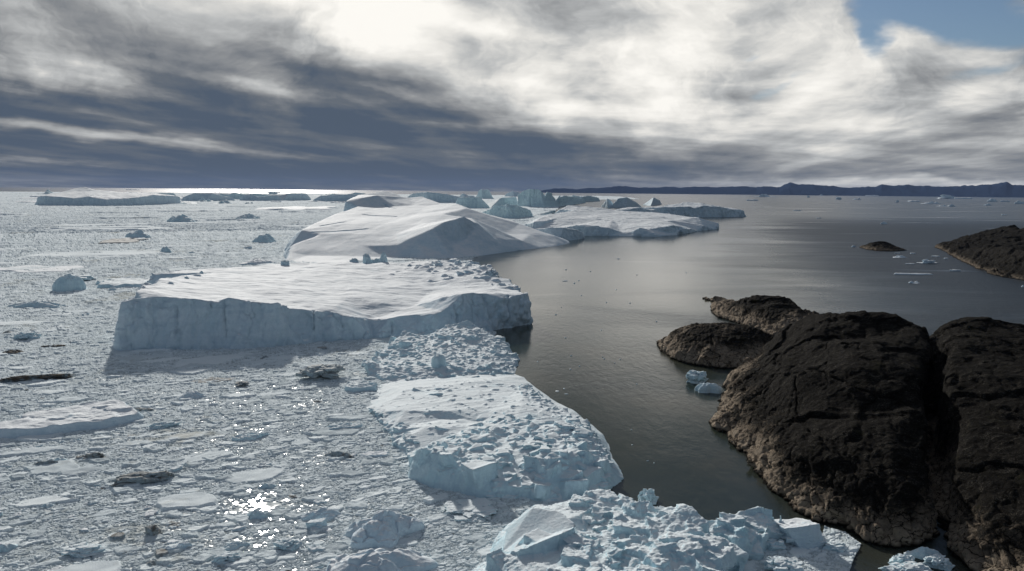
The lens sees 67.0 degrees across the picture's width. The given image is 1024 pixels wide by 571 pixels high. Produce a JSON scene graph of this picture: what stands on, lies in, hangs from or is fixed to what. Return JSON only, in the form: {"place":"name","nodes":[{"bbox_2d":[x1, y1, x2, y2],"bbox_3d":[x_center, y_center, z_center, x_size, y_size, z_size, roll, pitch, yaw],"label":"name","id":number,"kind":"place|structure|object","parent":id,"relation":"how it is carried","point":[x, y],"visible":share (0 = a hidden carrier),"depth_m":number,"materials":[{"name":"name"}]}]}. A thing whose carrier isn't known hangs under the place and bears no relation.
{"place":"outdoors","nodes":[
{"label":"outdoors","id":0,"kind":"place"},
{"bbox_2d":[0,187,1023,570],"bbox_3d":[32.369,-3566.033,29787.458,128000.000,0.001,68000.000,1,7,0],"label":"sea","id":1,"kind":"structure","parent":0,"point":[668,443],"depth_m":769.87,"materials":[{"name":"liquid"}]},
{"bbox_2d":[0,464,11,467],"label":"ice chunk","id":2,"kind":"object","parent":1,"relation":"on","point":[5,465],"visible":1,"depth_m":276.38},
{"bbox_2d":[0,543,17,552],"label":"ice chunk","id":3,"kind":"object","parent":1,"relation":"on","point":[7,547],"visible":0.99,"depth_m":213.07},
{"bbox_2d":[2,350,23,353],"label":"dirty ice floe","id":4,"kind":"object","parent":1,"relation":"on","point":[13,351],"visible":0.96,"depth_m":465.35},
{"bbox_2d":[13,331,43,338],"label":"ice floe","id":5,"kind":"object","parent":1,"relation":"on","point":[27,335],"visible":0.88,"depth_m":506.39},
{"bbox_2d":[7,300,64,307],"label":"ice floe","id":6,"kind":"object","parent":1,"relation":"on","point":[38,304],"visible":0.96,"depth_m":641.60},
{"bbox_2d":[0,374,74,382],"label":"dirty ice floe","id":7,"kind":"object","parent":1,"relation":"on","point":[29,377],"visible":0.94,"depth_m":399.48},
{"bbox_2d":[0,265,83,272],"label":"ice floe","id":8,"kind":"object","parent":1,"relation":"on","point":[54,269],"visible":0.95,"depth_m":924.51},
{"bbox_2d":[33,460,57,464],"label":"dirty ice floe","id":9,"kind":"object","parent":1,"relation":"on","point":[45,462],"visible":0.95,"depth_m":277.83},
{"bbox_2d":[40,503,53,507],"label":"ice chunk","id":10,"kind":"object","parent":1,"relation":"on","point":[46,505],"visible":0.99,"depth_m":242.55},
{"bbox_2d":[41,344,65,346],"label":"dirty ice floe","id":11,"kind":"object","parent":1,"relation":"on","point":[54,346],"visible":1,"depth_m":483.90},
{"bbox_2d":[49,566,63,570],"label":"ice chunk","id":12,"kind":"object","parent":1,"relation":"on","point":[58,567],"visible":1,"depth_m":202.78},
{"bbox_2d":[52,273,85,291],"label":"ice block","id":13,"kind":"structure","parent":1,"relation":"on","point":[68,282],"depth_m":742.99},
{"bbox_2d":[0,400,143,438],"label":"ice floe","id":14,"kind":"object","parent":1,"relation":"on","point":[92,415],"visible":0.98,"depth_m":324.07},
{"bbox_2d":[59,542,110,557],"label":"ice floe","id":15,"kind":"object","parent":1,"relation":"on","point":[83,549],"visible":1,"depth_m":211.25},
{"bbox_2d":[73,275,96,279],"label":"ice floe","id":16,"kind":"object","parent":1,"relation":"on","point":[87,277],"visible":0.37,"depth_m":826.68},
{"bbox_2d":[83,500,96,504],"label":"ice chunk","id":17,"kind":"object","parent":1,"relation":"on","point":[91,503],"visible":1,"depth_m":245.11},
{"bbox_2d":[86,452,105,458],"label":"dirty ice floe","id":18,"kind":"object","parent":1,"relation":"on","point":[94,455],"visible":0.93,"depth_m":286.40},
{"bbox_2d":[35,187,180,205],"bbox_3d":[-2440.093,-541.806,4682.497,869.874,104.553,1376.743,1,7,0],"label":"iceberg","id":19,"kind":"object","parent":1,"relation":"on","point":[84,196],"visible":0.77,"depth_m":4152.13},
{"bbox_2d":[109,532,125,539],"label":"ice chunk","id":20,"kind":"object","parent":1,"relation":"on","point":[120,536],"visible":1,"depth_m":221.33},
{"bbox_2d":[96,277,148,287],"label":"ice floe","id":21,"kind":"object","parent":1,"relation":"on","point":[120,282],"visible":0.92,"depth_m":782.22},
{"bbox_2d":[98,238,147,243],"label":"ice floe","id":22,"kind":"object","parent":1,"relation":"on","point":[122,240],"visible":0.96,"depth_m":1403.96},
{"bbox_2d":[125,229,150,237],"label":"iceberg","id":23,"kind":"object","parent":1,"relation":"on","point":[139,233],"visible":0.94,"depth_m":1527.97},
{"bbox_2d":[110,471,174,486],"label":"dirty ice floe","id":24,"kind":"object","parent":1,"relation":"on","point":[142,477],"visible":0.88,"depth_m":262.76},
{"bbox_2d":[133,407,153,410],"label":"ice floe","id":25,"kind":"object","parent":1,"relation":"on","point":[143,409],"visible":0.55,"depth_m":348.02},
{"bbox_2d":[144,509,157,517],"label":"ice chunk","id":26,"kind":"object","parent":1,"relation":"on","point":[151,512],"visible":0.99,"depth_m":237.52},
{"bbox_2d":[146,560,155,564],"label":"ice chunk","id":27,"kind":"object","parent":1,"relation":"on","point":[152,562],"visible":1,"depth_m":206.28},
{"bbox_2d":[128,192,175,195],"bbox_3d":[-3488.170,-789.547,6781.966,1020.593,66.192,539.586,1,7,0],"label":"iceberg","id":28,"kind":"object","parent":1,"relation":"on","point":[160,193],"visible":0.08,"depth_m":6836.96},
{"bbox_2d":[143,525,162,535],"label":"ice block","id":29,"kind":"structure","parent":1,"relation":"on","point":[152,530],"depth_m":222.99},
{"bbox_2d":[155,548,167,556],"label":"ice chunk","id":30,"kind":"object","parent":1,"relation":"on","point":[161,552],"visible":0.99,"depth_m":211.58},
{"bbox_2d":[144,421,181,429],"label":"ice floe","id":31,"kind":"object","parent":1,"relation":"on","point":[162,425],"visible":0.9,"depth_m":323.20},
{"bbox_2d":[160,246,171,252],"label":"ice floe","id":32,"kind":"object","parent":1,"relation":"on","point":[165,249],"visible":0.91,"depth_m":1186.47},
{"bbox_2d":[167,539,178,543],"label":"ice chunk","id":33,"kind":"object","parent":1,"relation":"on","point":[173,541],"visible":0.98,"depth_m":218.85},
{"bbox_2d":[166,446,180,452],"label":"ice chunk","id":34,"kind":"object","parent":1,"relation":"on","point":[173,448],"visible":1,"depth_m":295.02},
{"bbox_2d":[168,521,179,526],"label":"ice chunk","id":35,"kind":"object","parent":1,"relation":"on","point":[174,524],"visible":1,"depth_m":230.21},
{"bbox_2d":[170,465,182,471],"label":"ice chunk","id":36,"kind":"object","parent":1,"relation":"on","point":[176,468],"visible":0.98,"depth_m":274.82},
{"bbox_2d":[165,541,191,549],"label":"ice floe","id":37,"kind":"object","parent":1,"relation":"on","point":[185,544],"visible":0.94,"depth_m":215.48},
{"bbox_2d":[167,214,195,221],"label":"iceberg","id":38,"kind":"object","parent":1,"relation":"on","point":[182,218],"visible":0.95,"depth_m":2213.12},
{"bbox_2d":[183,201,196,203],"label":"ice floe","id":39,"kind":"object","parent":1,"relation":"on","point":[187,202],"visible":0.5,"depth_m":4729.28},
{"bbox_2d":[179,391,205,398],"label":"ice floe","id":40,"kind":"object","parent":1,"relation":"on","point":[193,394],"visible":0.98,"depth_m":369.90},
{"bbox_2d":[199,197,211,201],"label":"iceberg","id":41,"kind":"object","parent":1,"relation":"on","point":[202,199],"visible":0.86,"depth_m":5520.31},
{"bbox_2d":[181,193,234,200],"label":"iceberg","id":42,"kind":"object","parent":1,"relation":"on","point":[205,196],"visible":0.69,"depth_m":5719.60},
{"bbox_2d":[191,377,235,382],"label":"dirty ice floe","id":43,"kind":"object","parent":1,"relation":"on","point":[212,379],"visible":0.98,"depth_m":403.20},
{"bbox_2d":[212,200,231,203],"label":"ice floe","id":44,"kind":"object","parent":1,"relation":"on","point":[224,201],"visible":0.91,"depth_m":4872.01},
{"bbox_2d":[211,551,239,563],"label":"ice floe","id":45,"kind":"object","parent":1,"relation":"on","point":[226,557],"visible":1,"depth_m":207.75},
{"bbox_2d":[223,541,249,550],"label":"ice floe","id":46,"kind":"object","parent":1,"relation":"on","point":[234,545],"visible":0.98,"depth_m":216.05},
{"bbox_2d":[232,526,245,530],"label":"ice chunk","id":47,"kind":"object","parent":1,"relation":"on","point":[239,528],"visible":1,"depth_m":227.22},
{"bbox_2d":[235,381,249,386],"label":"dirty ice floe","id":48,"kind":"object","parent":1,"relation":"on","point":[241,383],"visible":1,"depth_m":392.53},
{"bbox_2d":[218,192,269,198],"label":"iceberg","id":49,"kind":"object","parent":1,"relation":"on","point":[235,195],"visible":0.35,"depth_m":6767.97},
{"bbox_2d":[235,213,259,218],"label":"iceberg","id":50,"kind":"object","parent":1,"relation":"on","point":[248,216],"visible":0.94,"depth_m":2480.85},
{"bbox_2d":[231,432,268,440],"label":"ice floe","id":51,"kind":"object","parent":1,"relation":"on","point":[253,436],"visible":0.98,"depth_m":309.98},
{"bbox_2d":[247,509,267,519],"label":"ice floe","id":52,"kind":"object","parent":1,"relation":"on","point":[256,514],"visible":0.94,"depth_m":235.64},
{"bbox_2d":[238,258,276,264],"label":"ice floe","id":53,"kind":"object","parent":1,"relation":"on","point":[254,261],"visible":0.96,"depth_m":1020.59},
{"bbox_2d":[256,462,265,466],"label":"ice chunk","id":54,"kind":"object","parent":1,"relation":"on","point":[261,464],"visible":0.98,"depth_m":280.01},
{"bbox_2d":[252,233,275,242],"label":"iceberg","id":55,"kind":"object","parent":1,"relation":"on","point":[267,238],"visible":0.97,"depth_m":1424.21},
{"bbox_2d":[258,483,275,488],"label":"ice chunk","id":56,"kind":"object","parent":1,"relation":"on","point":[267,486],"visible":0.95,"depth_m":259.14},
{"bbox_2d":[240,193,310,200],"bbox_3d":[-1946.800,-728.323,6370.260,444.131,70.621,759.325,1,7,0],"label":"iceberg","id":57,"kind":"object","parent":1,"relation":"on","point":[292,196],"visible":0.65,"depth_m":6099.68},
{"bbox_2d":[273,538,299,550],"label":"ice floe","id":58,"kind":"object","parent":1,"relation":"on","point":[290,544],"visible":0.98,"depth_m":216.04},
{"bbox_2d":[255,206,337,209],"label":"ice floe","id":59,"kind":"object","parent":1,"relation":"on","point":[301,208],"visible":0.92,"depth_m":3562.25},
{"bbox_2d":[306,518,326,528],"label":"ice floe","id":60,"kind":"object","parent":1,"relation":"on","point":[320,523],"visible":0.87,"depth_m":228.60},
{"bbox_2d":[308,544,325,551],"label":"ice chunk","id":61,"kind":"object","parent":1,"relation":"on","point":[314,547],"visible":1,"depth_m":215.13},
{"bbox_2d":[313,499,326,504],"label":"ice chunk","id":62,"kind":"object","parent":1,"relation":"on","point":[317,501],"visible":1,"depth_m":247.44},
{"bbox_2d":[295,364,345,381],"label":"ice floe","id":63,"kind":"object","parent":1,"relation":"on","point":[313,373],"visible":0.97,"depth_m":406.09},
{"bbox_2d":[300,507,341,519],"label":"ice floe","id":64,"kind":"object","parent":1,"relation":"on","point":[324,512],"visible":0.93,"depth_m":235.67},
{"bbox_2d":[111,258,532,350],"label":"iceberg","id":65,"kind":"object","parent":1,"relation":"on","point":[270,305],"visible":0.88,"depth_m":542.73,"materials":[{"name":"ice"}]},
{"bbox_2d":[281,260,289,264],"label":"ice block","id":66,"kind":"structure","parent":65,"relation":"on","point":[284,262],"depth_m":744.71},
{"bbox_2d":[363,253,370,263],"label":"ice block","id":67,"kind":"structure","parent":65,"relation":"on","point":[366,258],"depth_m":776.90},
{"bbox_2d":[371,258,378,262],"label":"ice block","id":68,"kind":"structure","parent":65,"relation":"on","point":[376,260],"depth_m":783.10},
{"bbox_2d":[379,252,387,262],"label":"ice block","id":69,"kind":"structure","parent":65,"relation":"on","point":[383,258],"depth_m":780.35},
{"bbox_2d":[313,194,362,201],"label":"iceberg","id":70,"kind":"object","parent":1,"relation":"on","point":[340,197],"visible":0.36,"depth_m":6025.18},
{"bbox_2d":[325,451,354,457],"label":"dirty ice floe","id":71,"kind":"object","parent":1,"relation":"on","point":[339,454],"visible":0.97,"depth_m":290.00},
{"bbox_2d":[328,422,362,429],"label":"ice floe","id":72,"kind":"object","parent":1,"relation":"on","point":[345,425],"visible":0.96,"depth_m":323.98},
{"bbox_2d":[344,380,377,391],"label":"ice floe","id":73,"kind":"object","parent":1,"relation":"on","point":[355,385],"visible":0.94,"depth_m":386.66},
{"bbox_2d":[361,451,388,456],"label":"ice floe","id":74,"kind":"object","parent":1,"relation":"on","point":[375,453],"visible":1,"depth_m":292.41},
{"bbox_2d":[326,548,438,570],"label":"ice floe","id":75,"kind":"object","parent":1,"relation":"on","point":[382,559],"visible":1,"depth_m":203.01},
{"bbox_2d":[345,510,424,548],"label":"ice floe","id":76,"kind":"object","parent":1,"relation":"on","point":[385,528],"visible":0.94,"depth_m":221.40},
{"bbox_2d":[283,191,569,262],"bbox_3d":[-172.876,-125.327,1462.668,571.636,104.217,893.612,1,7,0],"label":"iceberg","id":77,"kind":"object","parent":1,"relation":"on","point":[375,225],"visible":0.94,"depth_m":1247.14,"materials":[{"name":"ice"}]},
{"bbox_2d":[0,191,860,570],"bbox_3d":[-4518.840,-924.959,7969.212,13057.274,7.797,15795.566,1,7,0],"label":"brash ice","id":78,"kind":"structure","parent":1,"relation":"on","point":[220,477],"depth_m":316.18,"materials":[{"name":"ice"}]},
{"bbox_2d":[408,192,459,202],"bbox_3d":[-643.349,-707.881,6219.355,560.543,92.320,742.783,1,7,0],"label":"iceberg","id":79,"kind":"object","parent":1,"relation":"on","point":[441,198],"visible":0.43,"depth_m":5925.36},
{"bbox_2d":[361,320,519,381],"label":"iceberg","id":80,"kind":"object","parent":1,"relation":"on","point":[466,347],"visible":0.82,"depth_m":449.74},
{"bbox_2d":[431,353,445,367],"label":"ice block","id":81,"kind":"structure","parent":80,"relation":"on","point":[438,360],"depth_m":419.26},
{"bbox_2d":[459,194,474,196],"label":"iceberg","id":82,"kind":"object","parent":1,"relation":"on","point":[463,195],"visible":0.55,"depth_m":10010.04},
{"bbox_2d":[441,498,496,521],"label":"ice floe","id":83,"kind":"object","parent":1,"relation":"on","point":[481,509],"visible":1,"depth_m":240.15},
{"bbox_2d":[476,189,492,198],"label":"iceberg","id":84,"kind":"object","parent":1,"relation":"on","point":[484,194],"visible":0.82,"depth_m":8945.20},
{"bbox_2d":[455,197,517,207],"bbox_3d":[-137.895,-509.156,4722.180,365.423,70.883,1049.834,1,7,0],"label":"iceberg","id":85,"kind":"object","parent":1,"relation":"on","point":[473,202],"visible":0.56,"depth_m":4266.27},
{"bbox_2d":[366,374,623,501],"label":"iceberg","id":86,"kind":"object","parent":1,"relation":"on","point":[486,436],"visible":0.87,"depth_m":292.41,"materials":[{"name":"ice"}]},
{"bbox_2d":[505,191,519,196],"bbox_3d":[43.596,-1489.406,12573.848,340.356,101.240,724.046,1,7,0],"label":"iceberg","id":87,"kind":"object","parent":1,"relation":"on","point":[512,194],"visible":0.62,"depth_m":12340.14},
{"bbox_2d":[482,204,555,217],"bbox_3d":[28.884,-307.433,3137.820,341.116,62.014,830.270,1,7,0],"label":"iceberg","id":88,"kind":"object","parent":1,"relation":"on","point":[508,211],"visible":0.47,"depth_m":2812.33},
{"bbox_2d":[517,189,585,207],"bbox_3d":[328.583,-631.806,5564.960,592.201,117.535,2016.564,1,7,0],"label":"iceberg","id":89,"kind":"object","parent":1,"relation":"on","point":[533,197],"visible":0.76,"depth_m":4648.38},
{"bbox_2d":[536,227,583,240],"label":"iceberg","id":90,"kind":"object","parent":1,"relation":"on","point":[568,234],"visible":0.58,"depth_m":1570.68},
{"bbox_2d":[571,195,599,201],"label":"iceberg","id":91,"kind":"object","parent":1,"relation":"on","point":[589,198],"visible":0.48,"depth_m":7374.78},
{"bbox_2d":[601,198,612,207],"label":"iceberg","id":92,"kind":"object","parent":1,"relation":"on","point":[608,203],"visible":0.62,"depth_m":4755.02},
{"bbox_2d":[524,205,718,236],"bbox_3d":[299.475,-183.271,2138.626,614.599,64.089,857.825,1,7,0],"label":"iceberg","id":93,"kind":"object","parent":1,"relation":"on","point":[589,221],"visible":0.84,"depth_m":2011.77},
{"bbox_2d":[611,197,640,207],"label":"iceberg","id":94,"kind":"object","parent":1,"relation":"on","point":[625,202],"visible":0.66,"depth_m":4682.48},
{"bbox_2d":[471,489,785,570],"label":"iceberg","id":95,"kind":"object","parent":1,"relation":"on","point":[600,530],"visible":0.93,"depth_m":206.98,"materials":[{"name":"ice"}]},
{"bbox_2d":[638,488,658,503],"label":"growler","id":96,"kind":"object","parent":1,"relation":"on","point":[648,495],"visible":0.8,"depth_m":250.23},
{"bbox_2d":[643,197,660,205],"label":"iceberg","id":97,"kind":"object","parent":1,"relation":"on","point":[653,201],"visible":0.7,"depth_m":5670.47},
{"bbox_2d":[616,202,746,216],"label":"iceberg","id":98,"kind":"object","parent":1,"relation":"on","point":[689,209],"visible":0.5,"depth_m":3074.79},
{"bbox_2d":[686,370,708,383],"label":"growler","id":99,"kind":"object","parent":1,"relation":"on","point":[695,377],"visible":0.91,"depth_m":407.97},
{"bbox_2d":[695,382,722,393],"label":"growler","id":100,"kind":"object","parent":1,"relation":"on","point":[704,387],"visible":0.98,"depth_m":387.95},
{"bbox_2d":[656,322,774,368],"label":"rock outcrop","id":101,"kind":"object","parent":1,"relation":"on","point":[724,345],"visible":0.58,"depth_m":462.49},
{"bbox_2d":[702,295,818,335],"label":"rock outcrop","id":102,"kind":"object","parent":1,"relation":"on","point":[771,315],"visible":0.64,"depth_m":593.64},
{"bbox_2d":[755,194,774,196],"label":"iceberg","id":103,"kind":"object","parent":1,"relation":"on","point":[763,195],"visible":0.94,"depth_m":17911.66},
{"bbox_2d":[766,538,785,550],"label":"ice block","id":104,"kind":"structure","parent":1,"relation":"on","point":[772,544],"depth_m":217.34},
{"bbox_2d":[764,556,803,570],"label":"ice floe","id":105,"kind":"object","parent":1,"relation":"on","point":[777,563],"visible":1,"depth_m":203.76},
{"bbox_2d":[773,518,827,548],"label":"ice block","id":106,"kind":"structure","parent":1,"relation":"on","point":[802,533],"depth_m":218.57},
{"bbox_2d":[709,310,939,548],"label":"rock outcrop","id":107,"kind":"object","parent":1,"relation":"on","point":[819,418],"visible":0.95,"depth_m":279.82,"materials":[{"name":"stone"}]},
{"bbox_2d":[822,541,848,552],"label":"ice chunk","id":108,"kind":"object","parent":1,"relation":"on","point":[837,546],"visible":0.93,"depth_m":218.17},
{"bbox_2d":[859,241,905,251],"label":"rock islet","id":109,"kind":"object","parent":1,"relation":"on","point":[881,246],"visible":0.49,"depth_m":1379.81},
{"bbox_2d":[888,552,914,562],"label":"ice floe","id":110,"kind":"object","parent":1,"relation":"on","point":[900,558],"visible":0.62,"depth_m":209.91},
{"bbox_2d":[878,560,931,570],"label":"ice floe","id":111,"kind":"object","parent":1,"relation":"on","point":[908,565],"visible":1,"depth_m":204.98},
{"bbox_2d":[894,273,932,274],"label":"growler","id":112,"kind":"object","parent":1,"relation":"on","point":[913,273],"visible":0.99,"depth_m":965.86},
{"bbox_2d":[906,546,940,559],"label":"ice floe","id":113,"kind":"object","parent":1,"relation":"on","point":[921,553],"visible":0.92,"depth_m":214.38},
{"bbox_2d":[916,259,938,263],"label":"growler","id":114,"kind":"object","parent":1,"relation":"on","point":[926,261],"visible":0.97,"depth_m":1121.98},
{"bbox_2d":[921,201,940,203],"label":"iceberg","id":115,"kind":"object","parent":1,"relation":"on","point":[931,202],"visible":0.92,"depth_m":7995.05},
{"bbox_2d":[922,553,954,570],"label":"ice floe","id":116,"kind":"object","parent":1,"relation":"on","point":[938,561],"visible":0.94,"depth_m":208.27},
{"bbox_2d":[937,194,954,198],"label":"iceberg","id":117,"kind":"object","parent":1,"relation":"on","point":[947,196],"visible":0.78,"depth_m":17076.41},
{"bbox_2d":[926,317,1023,570],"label":"rock outcrop","id":118,"kind":"object","parent":1,"relation":"on","point":[975,394],"visible":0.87,"depth_m":254.79,"materials":[{"name":"stone"}]},
{"bbox_2d":[935,225,1023,280],"bbox_3d":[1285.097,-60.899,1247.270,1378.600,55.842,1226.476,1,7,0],"label":"rock outcrop","id":119,"kind":"object","parent":1,"relation":"on","point":[999,251],"visible":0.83,"depth_m":1111.24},
{"bbox_2d":[0,0,1023,191],"label":"sky","id":120,"kind":"structure","parent":0,"point":[401,95],"materials":[{"name":"grey"}]},
{"bbox_2d":[541,182,1023,197],"bbox_3d":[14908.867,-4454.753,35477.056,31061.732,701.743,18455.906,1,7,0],"label":"mountains","id":121,"kind":"structure","parent":0,"point":[1004,189],"depth_m":34419.81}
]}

